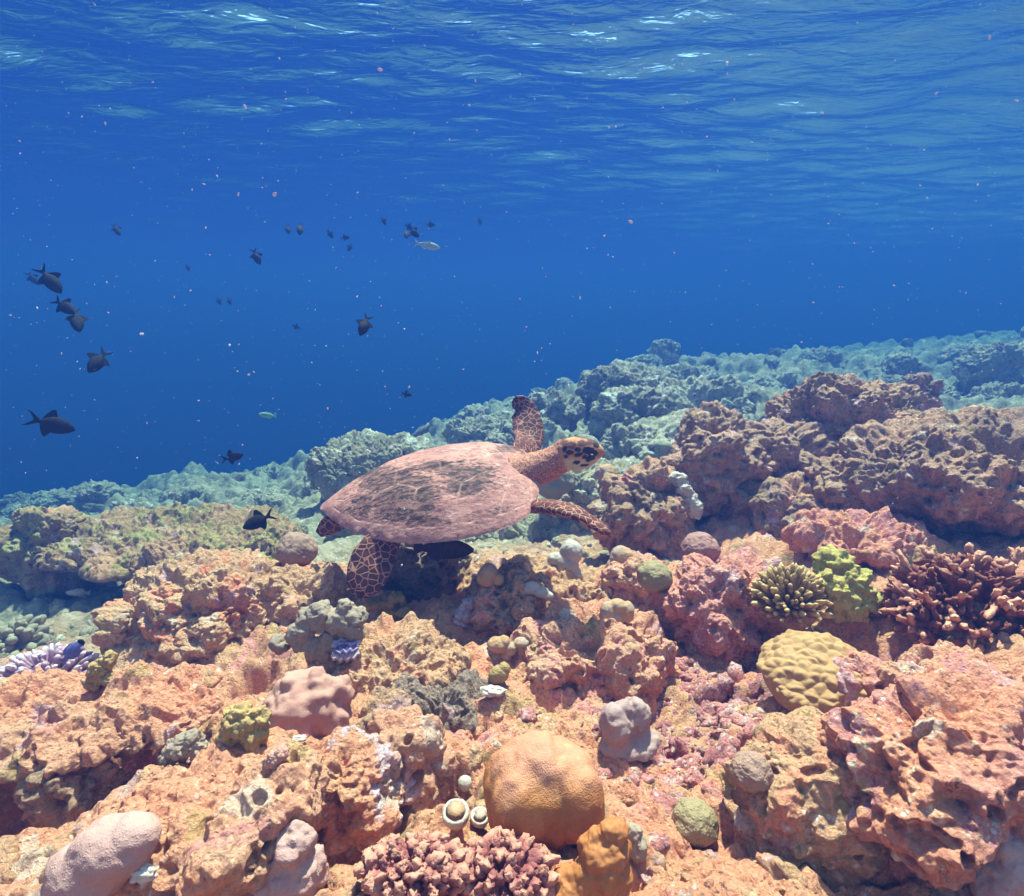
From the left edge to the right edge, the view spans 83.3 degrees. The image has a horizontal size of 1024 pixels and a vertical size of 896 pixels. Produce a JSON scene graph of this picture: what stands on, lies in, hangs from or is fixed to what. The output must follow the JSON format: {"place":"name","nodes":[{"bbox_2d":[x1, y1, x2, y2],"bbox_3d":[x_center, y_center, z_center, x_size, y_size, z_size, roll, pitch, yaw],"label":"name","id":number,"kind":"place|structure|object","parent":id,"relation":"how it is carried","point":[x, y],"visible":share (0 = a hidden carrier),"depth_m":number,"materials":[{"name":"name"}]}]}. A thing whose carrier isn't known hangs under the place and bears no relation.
{"place":"outdoors","nodes":[
{"label":"outdoors","id":0,"kind":"place"},
{"bbox_2d":[31,262,61,293],"bbox_3d":[-1.438,-0.525,1.791,0.071,0.104,0.016,-41,10,-23],"label":"triggerfish","id":1,"kind":"object","parent":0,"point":[51,281],"visible":1,"depth_m":1.79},
{"bbox_2d":[22,410,74,436],"bbox_3d":[-1.298,-0.069,1.619,0.118,0.080,0.018,20,-10,-29],"label":"triggerfish","id":2,"kind":"object","parent":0,"point":[51,422],"visible":1,"depth_m":1.62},
{"bbox_2d":[49,294,74,313],"bbox_3d":[-1.395,-0.443,1.792,0.088,0.060,0.014,34,-13,3],"label":"triggerfish","id":3,"kind":"object","parent":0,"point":[65,306],"visible":1,"depth_m":1.79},
{"bbox_2d":[65,307,88,331],"bbox_3d":[-1.356,-0.400,1.794,0.060,0.088,0.014,-12,-11,-35],"label":"triggerfish","id":4,"kind":"object","parent":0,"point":[76,322],"visible":1,"depth_m":1.79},
{"bbox_2d":[87,346,113,372],"bbox_3d":[-1.250,-0.265,1.740,0.015,0.096,0.065,-14,-42,43],"label":"triggerfish","id":5,"kind":"object","parent":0,"point":[96,362],"visible":1,"depth_m":1.73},
{"bbox_2d":[316,395,610,598],"bbox_3d":[-0.151,0.092,1.498,0.779,0.205,0.683,-8,30,2],"label":"sea turtle","id":6,"kind":"object","parent":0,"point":[449,492],"visible":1,"depth_m":1.35,"materials":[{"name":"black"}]},
{"bbox_2d":[0,0,1023,288],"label":"water surface","id":7,"kind":"object","parent":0,"point":[890,152],"visible":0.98,"depth_m":4.81,"materials":[{"name":"liquid"}]},
{"bbox_2d":[0,330,1023,895],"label":"seabed","id":8,"kind":"structure","parent":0,"point":[246,668],"depth_m":1.17,"materials":[{"name":"stone"}]},
{"bbox_2d":[0,614,54,655],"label":"finger coral","id":9,"kind":"object","parent":8,"relation":"on","point":[19,634],"visible":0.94,"depth_m":1.82},
{"bbox_2d":[5,497,57,518],"bbox_3d":[-4.489,0.727,5.432,0.400,0.502,0.399,-21,17,-41],"label":"coral head","id":10,"kind":"object","parent":8,"relation":"on","point":[44,502],"visible":0.23,"depth_m":5.37},
{"bbox_2d":[29,487,65,506],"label":"coral head","id":11,"kind":"object","parent":8,"relation":"on","point":[54,494],"visible":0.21,"depth_m":5.50},
{"bbox_2d":[0,504,95,599],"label":"boulder","id":12,"kind":"object","parent":8,"relation":"on","point":[27,532],"visible":0.62,"depth_m":2.39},
{"bbox_2d":[0,642,100,678],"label":"finger coral","id":13,"kind":"object","parent":8,"relation":"on","point":[45,658],"visible":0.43,"depth_m":1.35},
{"bbox_2d":[13,753,128,828],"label":"boulder","id":14,"kind":"object","parent":8,"relation":"on","point":[57,800],"visible":0.67,"depth_m":0.82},
{"bbox_2d":[58,639,84,664],"bbox_3d":[-0.914,0.423,1.199,0.054,0.032,0.008,-51,17,-21],"label":"surgeonfish","id":15,"kind":"object","parent":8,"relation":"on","point":[72,650],"visible":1,"depth_m":1.20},
{"bbox_2d":[35,811,161,895],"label":"lobed coral","id":16,"kind":"object","parent":8,"relation":"on","point":[107,855],"visible":1,"depth_m":0.51},
{"bbox_2d":[74,481,126,511],"bbox_3d":[-3.698,0.450,5.188,0.328,0.316,0.388,-5,8,10],"label":"coral head","id":17,"kind":"object","parent":8,"relation":"on","point":[99,492],"visible":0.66,"depth_m":5.06},
{"bbox_2d":[0,659,223,783],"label":"reef ledge","id":18,"kind":"object","parent":8,"relation":"on","point":[129,712],"visible":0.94,"depth_m":0.89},
{"bbox_2d":[81,650,121,691],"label":"lumpy coral","id":19,"kind":"object","parent":18,"relation":"on","point":[100,672],"visible":0.88,"depth_m":0.95},
{"bbox_2d":[109,497,152,509],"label":"coral head","id":20,"kind":"object","parent":8,"relation":"on","point":[141,502],"visible":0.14,"depth_m":4.24},
{"bbox_2d":[31,500,302,584],"bbox_3d":[-1.447,0.402,2.438,1.059,0.282,0.666,0,14,0],"label":"reef ledge","id":21,"kind":"object","parent":8,"relation":"on","point":[122,543],"visible":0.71,"depth_m":2.34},
{"bbox_2d":[90,547,281,669],"bbox_3d":[-0.802,0.477,1.534,0.500,0.401,0.460,0,14,0],"label":"boulder","id":22,"kind":"object","parent":8,"relation":"on","point":[196,605],"visible":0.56,"depth_m":1.40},
{"bbox_2d":[109,613,131,644],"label":"knob coral","id":23,"kind":"object","parent":22,"relation":"on","point":[120,625],"visible":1,"depth_m":1.37},
{"bbox_2d":[173,485,206,504],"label":"coral head","id":24,"kind":"object","parent":8,"relation":"on","point":[184,496],"visible":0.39,"depth_m":4.48},
{"bbox_2d":[69,726,329,895],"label":"boulder","id":25,"kind":"object","parent":8,"relation":"on","point":[223,813],"visible":0.77,"depth_m":0.57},
{"bbox_2d":[129,863,157,884],"bbox_3d":[-0.333,0.384,0.520,0.027,0.016,0.016,0,14,0],"label":"shell fragment","id":26,"kind":"object","parent":25,"relation":"on","point":[144,874],"visible":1,"depth_m":0.52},
{"bbox_2d":[157,728,210,766],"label":"lobed coral","id":27,"kind":"object","parent":25,"relation":"on","point":[183,747],"visible":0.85,"depth_m":0.68},
{"bbox_2d":[215,700,271,752],"bbox_3d":[-0.308,0.322,0.666,0.055,0.054,0.049,7,16,27],"label":"lumpy coral","id":28,"kind":"object","parent":25,"relation":"on","point":[246,724],"visible":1,"depth_m":0.66},
{"bbox_2d":[263,745,289,768],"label":"lobed coral","id":29,"kind":"object","parent":25,"relation":"on","point":[274,758],"visible":1,"depth_m":0.59},
{"bbox_2d":[243,507,276,529],"bbox_3d":[-0.640,0.183,1.460,0.084,0.058,0.013,-28,5,-32],"label":"triggerfish","id":30,"kind":"object","parent":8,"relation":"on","point":[257,519],"visible":1,"depth_m":1.45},
{"bbox_2d":[254,494,286,507],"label":"coral head","id":31,"kind":"object","parent":8,"relation":"on","point":[274,501],"visible":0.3,"depth_m":3.91},
{"bbox_2d":[243,819,329,895],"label":"lobed coral","id":32,"kind":"object","parent":8,"relation":"on","point":[299,864],"visible":0.81,"depth_m":0.55},
{"bbox_2d":[274,532,317,565],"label":"brain coral","id":33,"kind":"object","parent":8,"relation":"on","point":[298,548],"visible":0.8,"depth_m":1.58},
{"bbox_2d":[259,666,354,738],"bbox_3d":[-0.324,0.415,0.907,0.160,0.137,0.119,5,15,19],"label":"lobed coral","id":34,"kind":"object","parent":8,"relation":"on","point":[314,701],"visible":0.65,"depth_m":0.87},
{"bbox_2d":[257,560,356,624],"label":"boulder","id":35,"kind":"object","parent":8,"relation":"on","point":[289,591],"visible":0.49,"depth_m":1.47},
{"bbox_2d":[0,520,669,657],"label":"coral rubble","id":36,"kind":"object","parent":8,"relation":"on","point":[55,605],"visible":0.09,"depth_m":2.11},
{"bbox_2d":[314,725,415,864],"bbox_3d":[-0.212,0.468,0.754,0.173,0.199,0.136,0,14,0],"label":"boulder","id":37,"kind":"object","parent":8,"relation":"on","point":[367,788],"visible":0.69,"depth_m":0.71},
{"bbox_2d":[304,428,433,500],"bbox_3d":[-0.810,0.128,3.300,0.778,0.416,0.632,0,14,0],"label":"reef mound","id":38,"kind":"object","parent":8,"relation":"on","point":[333,466],"visible":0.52,"depth_m":3.12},
{"bbox_2d":[350,686,411,734],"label":"boulder","id":39,"kind":"object","parent":8,"relation":"on","point":[382,698],"visible":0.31,"depth_m":0.94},
{"bbox_2d":[304,611,471,693],"bbox_3d":[-0.242,0.420,1.126,0.328,0.146,0.246,0,14,0],"label":"boulder","id":40,"kind":"object","parent":8,"relation":"on","point":[423,650],"visible":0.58,"depth_m":1.07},
{"bbox_2d":[268,598,368,663],"bbox_3d":[-0.357,0.336,1.066,0.182,0.118,0.067,0,14,0],"label":"lobed coral","id":41,"kind":"object","parent":40,"relation":"on","point":[346,618],"visible":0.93,"depth_m":1.05},
{"bbox_2d":[331,637,360,662],"bbox_3d":[-0.301,0.365,1.043,0.052,0.025,0.047,-2,49,-10],"label":"giant clam","id":42,"kind":"object","parent":40,"relation":"on","point":[346,651],"visible":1,"depth_m":1.03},
{"bbox_2d":[364,590,419,620],"bbox_3d":[-0.277,0.366,1.334,0.128,0.081,0.060,2,14,8],"label":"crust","id":43,"kind":"object","parent":8,"relation":"on","point":[387,601],"visible":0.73,"depth_m":1.32},
{"bbox_2d":[353,830,473,895],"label":"knobbly coral","id":44,"kind":"object","parent":8,"relation":"on","point":[434,863],"visible":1,"depth_m":0.53},
{"bbox_2d":[367,704,459,816],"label":"boulder","id":45,"kind":"object","parent":8,"relation":"on","point":[413,735],"visible":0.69,"depth_m":0.77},
{"bbox_2d":[383,543,471,603],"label":"boulder","id":46,"kind":"object","parent":8,"relation":"on","point":[419,577],"visible":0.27,"depth_m":1.57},
{"bbox_2d":[412,540,473,560],"bbox_3d":[-0.172,0.251,1.441,0.155,0.063,0.024,2,-10,6],"label":"suckerfish","id":47,"kind":"object","parent":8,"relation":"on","point":[455,549],"visible":0.89,"depth_m":1.43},
{"bbox_2d":[387,669,514,732],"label":"boulder","id":48,"kind":"object","parent":8,"relation":"on","point":[451,706],"visible":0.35,"depth_m":0.99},
{"bbox_2d":[488,661,510,683],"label":"lumpy coral","id":49,"kind":"object","parent":48,"relation":"on","point":[499,673],"visible":1,"depth_m":1.02},
{"bbox_2d":[442,799,469,830],"bbox_3d":[-0.065,0.432,0.673,0.032,0.031,0.032,0,28,0],"label":"sponge cup","id":50,"kind":"object","parent":8,"relation":"on","point":[455,814],"visible":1,"depth_m":0.66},
{"bbox_2d":[452,596,472,627],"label":"coral","id":51,"kind":"object","parent":8,"relation":"on","point":[460,616],"visible":0.77,"depth_m":1.32},
{"bbox_2d":[441,413,500,443],"bbox_3d":[-0.286,-0.118,4.590,0.564,0.304,0.452,0,14,0],"label":"reef mound","id":52,"kind":"object","parent":8,"relation":"on","point":[480,426],"visible":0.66,"depth_m":4.46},
{"bbox_2d":[456,403,489,420],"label":"coral head","id":53,"kind":"object","parent":8,"relation":"on","point":[474,410],"visible":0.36,"depth_m":5.68},
{"bbox_2d":[470,806,487,829],"bbox_3d":[-0.039,0.450,0.696,0.024,0.023,0.023,0,28,0],"label":"sponge cup","id":54,"kind":"object","parent":8,"relation":"on","point":[478,818],"visible":0.97,"depth_m":0.69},
{"bbox_2d":[0,536,1011,895],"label":"coral rubble","id":55,"kind":"object","parent":8,"relation":"on","point":[772,864],"visible":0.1,"depth_m":0.66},
{"bbox_2d":[487,635,529,660],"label":"lobed coral","id":56,"kind":"object","parent":8,"relation":"on","point":[505,647],"visible":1,"depth_m":1.17},
{"bbox_2d":[461,826,560,895],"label":"knobbly coral","id":57,"kind":"object","parent":8,"relation":"on","point":[506,862],"visible":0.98,"depth_m":0.55},
{"bbox_2d":[464,561,558,636],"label":"boulder","id":58,"kind":"object","parent":8,"relation":"on","point":[507,606],"visible":0.53,"depth_m":1.30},
{"bbox_2d":[476,563,503,586],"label":"lobed coral","id":59,"kind":"object","parent":58,"relation":"on","point":[488,575],"visible":0.99,"depth_m":1.31},
{"bbox_2d":[524,581,553,599],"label":"lobed coral","id":60,"kind":"object","parent":58,"relation":"on","point":[535,589],"visible":1,"depth_m":1.30},
{"bbox_2d":[483,417,556,449],"bbox_3d":[0.082,0.020,4.279,0.612,0.542,0.549,0,25,18],"label":"coral head","id":61,"kind":"object","parent":8,"relation":"on","point":[503,434],"visible":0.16,"depth_m":4.14},
{"bbox_2d":[498,514,580,542],"bbox_3d":[0.180,0.386,2.599,0.487,0.260,0.384,0,14,0],"label":"reef mound","id":62,"kind":"object","parent":8,"relation":"on","point":[536,528],"visible":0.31,"depth_m":2.52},
{"bbox_2d":[454,552,626,601],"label":"boulder","id":63,"kind":"object","parent":8,"relation":"on","point":[566,583],"visible":0.27,"depth_m":1.58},
{"bbox_2d":[546,539,582,577],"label":"lobed coral","id":64,"kind":"object","parent":63,"relation":"on","point":[568,555],"visible":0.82,"depth_m":1.60},
{"bbox_2d":[606,545,631,567],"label":"lobed coral","id":65,"kind":"object","parent":63,"relation":"on","point":[621,554],"visible":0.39,"depth_m":1.60},
{"bbox_2d":[483,730,604,851],"bbox_3d":[0.035,0.396,0.657,0.135,0.147,0.120,0,14,0],"label":"dome coral","id":66,"kind":"object","parent":8,"relation":"on","point":[546,788],"visible":0.89,"depth_m":0.61},
{"bbox_2d":[539,470,574,499],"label":"dome coral","id":67,"kind":"object","parent":8,"relation":"on","point":[559,487],"visible":0.4,"depth_m":2.43},
{"bbox_2d":[530,386,585,430],"bbox_3d":[0.318,-0.290,4.500,0.507,0.402,0.392,0,14,0],"label":"reef mound","id":68,"kind":"object","parent":8,"relation":"on","point":[565,410],"visible":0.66,"depth_m":4.38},
{"bbox_2d":[568,458,618,531],"bbox_3d":[0.335,0.303,2.667,0.363,0.514,0.364,10,18,35],"label":"coral head","id":69,"kind":"object","parent":8,"relation":"on","point":[584,493],"visible":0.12,"depth_m":2.49},
{"bbox_2d":[608,456,642,474],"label":"coral head","id":70,"kind":"object","parent":69,"relation":"on","point":[624,463],"visible":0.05,"depth_m":2.67},
{"bbox_2d":[554,816,633,895],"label":"coral","id":71,"kind":"object","parent":8,"relation":"on","point":[600,866],"visible":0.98,"depth_m":0.55},
{"bbox_2d":[510,598,680,712],"bbox_3d":[0.178,0.451,1.201,0.370,0.237,0.294,0,14,0],"label":"boulder","id":72,"kind":"object","parent":8,"relation":"on","point":[581,646],"visible":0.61,"depth_m":1.12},
{"bbox_2d":[600,598,634,622],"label":"lobed coral","id":73,"kind":"object","parent":72,"relation":"on","point":[619,610],"visible":0.82,"depth_m":1.20},
{"bbox_2d":[575,359,678,405],"bbox_3d":[0.952,-0.479,4.709,0.890,0.478,0.823,0,14,0],"label":"reef mound","id":74,"kind":"object","parent":8,"relation":"on","point":[593,384],"visible":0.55,"depth_m":4.49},
{"bbox_2d":[599,423,657,459],"bbox_3d":[0.747,0.003,3.400,0.528,0.325,0.453,0,14,0],"label":"reef mound","id":75,"kind":"object","parent":8,"relation":"on","point":[615,442],"visible":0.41,"depth_m":3.31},
{"bbox_2d":[598,696,660,762],"bbox_3d":[0.174,0.415,0.857,0.093,0.090,0.079,0,14,0],"label":"lobed coral","id":76,"kind":"object","parent":8,"relation":"on","point":[629,735],"visible":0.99,"depth_m":0.84},
{"bbox_2d":[587,384,676,441],"bbox_3d":[0.827,-0.009,3.958,0.593,0.875,0.592,12,19,32],"label":"coral head","id":77,"kind":"object","parent":8,"relation":"on","point":[626,406],"visible":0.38,"depth_m":3.76},
{"bbox_2d":[599,550,667,605],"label":"boulder","id":78,"kind":"object","parent":8,"relation":"on","point":[617,577],"visible":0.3,"depth_m":1.53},
{"bbox_2d":[627,822,647,862],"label":"lobed coral","id":79,"kind":"object","parent":8,"relation":"on","point":[637,838],"visible":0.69,"depth_m":0.65},
{"bbox_2d":[584,455,699,558],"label":"boulder","id":80,"kind":"object","parent":8,"relation":"on","point":[642,508],"visible":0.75,"depth_m":1.88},
{"bbox_2d":[668,471,703,519],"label":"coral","id":81,"kind":"object","parent":80,"relation":"on","point":[682,487],"visible":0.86,"depth_m":1.90},
{"bbox_2d":[625,354,664,367],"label":"coral head","id":82,"kind":"object","parent":8,"relation":"on","point":[649,360],"visible":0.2,"depth_m":7.12},
{"bbox_2d":[516,632,783,852],"bbox_3d":[0.435,0.444,1.264,0.797,0.260,1.292,8,16,30],"label":"coral rubble","id":83,"kind":"object","parent":8,"relation":"on","point":[716,699],"visible":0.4,"depth_m":0.94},
{"bbox_2d":[628,408,688,459],"bbox_3d":[0.918,0.013,3.453,0.641,0.487,0.719,-6,11,-12],"label":"coral head","id":84,"kind":"object","parent":8,"relation":"on","point":[658,446],"visible":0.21,"depth_m":3.19},
{"bbox_2d":[647,338,680,365],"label":"coral head","id":85,"kind":"object","parent":8,"relation":"on","point":[666,351],"visible":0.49,"depth_m":7.49},
{"bbox_2d":[662,363,693,380],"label":"coral head","id":86,"kind":"object","parent":8,"relation":"on","point":[682,371],"visible":0.28,"depth_m":5.33},
{"bbox_2d":[671,797,718,847],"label":"brain coral","id":87,"kind":"object","parent":8,"relation":"on","point":[695,820],"visible":0.96,"depth_m":0.71},
{"bbox_2d":[689,364,720,380],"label":"coral head","id":88,"kind":"object","parent":8,"relation":"on","point":[711,374],"visible":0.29,"depth_m":5.73},
{"bbox_2d":[655,374,756,414],"bbox_3d":[1.347,-0.311,4.297,0.836,0.514,0.724,0,14,0],"label":"reef mound","id":89,"kind":"object","parent":8,"relation":"on","point":[694,391],"visible":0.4,"depth_m":4.07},
{"bbox_2d":[644,546,783,670],"bbox_3d":[0.461,0.372,1.295,0.313,0.292,0.268,0,14,0],"label":"boulder","id":90,"kind":"object","parent":8,"relation":"on","point":[704,607],"visible":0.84,"depth_m":1.21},
{"bbox_2d":[637,560,672,593],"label":"dome coral","id":91,"kind":"object","parent":90,"relation":"on","point":[654,577],"visible":1,"depth_m":1.28},
{"bbox_2d":[680,531,720,560],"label":"coral","id":92,"kind":"object","parent":90,"relation":"on","point":[704,544],"visible":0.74,"depth_m":1.35},
{"bbox_2d":[660,400,776,521],"bbox_3d":[0.738,0.060,2.103,0.434,0.463,0.385,0,14,0],"label":"boulder","id":93,"kind":"object","parent":8,"relation":"on","point":[718,455],"visible":0.61,"depth_m":1.97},
{"bbox_2d":[747,368,797,388],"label":"coral head","id":94,"kind":"object","parent":8,"relation":"on","point":[781,377],"visible":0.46,"depth_m":5.47},
{"bbox_2d":[722,470,823,537],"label":"boulder","id":95,"kind":"object","parent":8,"relation":"on","point":[772,506],"visible":0.41,"depth_m":1.86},
{"bbox_2d":[747,562,833,630],"bbox_3d":[0.563,0.304,1.169,0.166,0.138,0.150,0,14,0],"label":"finger coral","id":96,"kind":"object","parent":8,"relation":"on","point":[792,596],"visible":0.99,"depth_m":1.14},
{"bbox_2d":[745,416,838,476],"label":"boulder","id":97,"kind":"object","parent":8,"relation":"on","point":[795,446],"visible":0.27,"depth_m":2.02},
{"bbox_2d":[719,705,888,886],"bbox_3d":[0.362,0.452,0.712,0.188,0.239,0.190,0,14,0],"label":"boulder","id":98,"kind":"object","parent":8,"relation":"on","point":[798,811],"visible":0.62,"depth_m":0.65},
{"bbox_2d":[729,750,773,810],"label":"brain coral","id":99,"kind":"object","parent":98,"relation":"on","point":[751,774],"visible":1,"depth_m":0.67},
{"bbox_2d":[756,629,867,713],"bbox_3d":[0.503,0.376,0.965,0.173,0.072,0.166,-1,35,21],"label":"maze coral","id":100,"kind":"object","parent":8,"relation":"on","point":[798,669],"visible":0.81,"depth_m":0.95},
{"bbox_2d":[803,346,835,363],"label":"coral head","id":101,"kind":"object","parent":8,"relation":"on","point":[818,354],"visible":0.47,"depth_m":7.12},
{"bbox_2d":[760,371,923,440],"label":"boulder","id":102,"kind":"object","parent":8,"relation":"on","point":[837,405],"visible":0.41,"depth_m":2.11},
{"bbox_2d":[811,543,884,623],"bbox_3d":[0.696,0.288,1.189,0.149,0.150,0.117,5,15,21],"label":"lumpy coral","id":103,"kind":"object","parent":8,"relation":"on","point":[851,594],"visible":0.88,"depth_m":1.16},
{"bbox_2d":[832,650,886,706],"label":"boulder","id":104,"kind":"object","parent":8,"relation":"on","point":[867,664],"visible":0.32,"depth_m":0.92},
{"bbox_2d":[780,506,940,570],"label":"boulder","id":105,"kind":"object","parent":8,"relation":"on","point":[877,539],"visible":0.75,"depth_m":1.56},
{"bbox_2d":[883,351,925,375],"bbox_3d":[4.099,-0.750,6.072,0.369,0.525,0.382,7,12,7],"label":"coral head","id":106,"kind":"object","parent":8,"relation":"on","point":[902,363],"visible":0.49,"depth_m":5.94},
{"bbox_2d":[808,646,1023,890],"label":"boulder","id":107,"kind":"object","parent":8,"relation":"on","point":[932,757],"visible":0.81,"depth_m":0.60,"materials":[{"name":"stone"}]},
{"bbox_2d":[902,372,943,411],"bbox_3d":[2.050,-0.216,2.899,0.233,0.329,0.204,-7,16,-27],"label":"rock stack","id":108,"kind":"object","parent":8,"relation":"on","point":[929,386],"visible":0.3,"depth_m":2.82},
{"bbox_2d":[894,537,955,566],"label":"boulder","id":109,"kind":"object","parent":8,"relation":"on","point":[912,555],"visible":0.12,"depth_m":1.50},
{"bbox_2d":[838,404,1023,538],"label":"reef ledge","id":110,"kind":"object","parent":8,"relation":"on","point":[941,472],"visible":0.7,"depth_m":1.61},
{"bbox_2d":[803,450,869,511],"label":"boulder","id":111,"kind":"object","parent":110,"relation":"on","point":[833,474],"visible":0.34,"depth_m":1.77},
{"bbox_2d":[875,639,1023,688],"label":"boulder","id":112,"kind":"object","parent":8,"relation":"on","point":[914,658],"visible":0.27,"depth_m":0.91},
{"bbox_2d":[878,542,1023,651],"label":"branching coral","id":113,"kind":"object","parent":8,"relation":"on","point":[977,594],"visible":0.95,"depth_m":1.08},
{"bbox_2d":[934,340,991,364],"bbox_3d":[5.229,-0.984,6.684,0.471,0.530,0.528,-9,27,-13],"label":"coral head","id":114,"kind":"object","parent":8,"relation":"on","point":[951,351],"visible":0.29,"depth_m":6.66},
{"bbox_2d":[951,340,1023,390],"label":"reef mound","id":115,"kind":"object","parent":8,"relation":"on","point":[972,367],"visible":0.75,"depth_m":4.83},
{"bbox_2d":[964,381,1023,400],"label":"coral head","id":116,"kind":"object","parent":8,"relation":"on","point":[995,389],"visible":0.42,"depth_m":4.62},
{"bbox_2d":[969,832,1023,895],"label":"coral","id":117,"kind":"object","parent":8,"relation":"on","point":[1001,873],"visible":0.54,"depth_m":0.55},
{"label":"coral head","id":118,"kind":"object","parent":8,"relation":"on","visible":0},
{"bbox_2d":[59,481,90,505],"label":"coral head","id":119,"kind":"object","parent":118,"relation":"on","point":[67,497],"visible":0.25,"depth_m":5.37},
{"bbox_2d":[0,0,1023,498],"label":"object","id":120,"kind":"structure","parent":0,"point":[189,377],"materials":[{"name":"liquid"}]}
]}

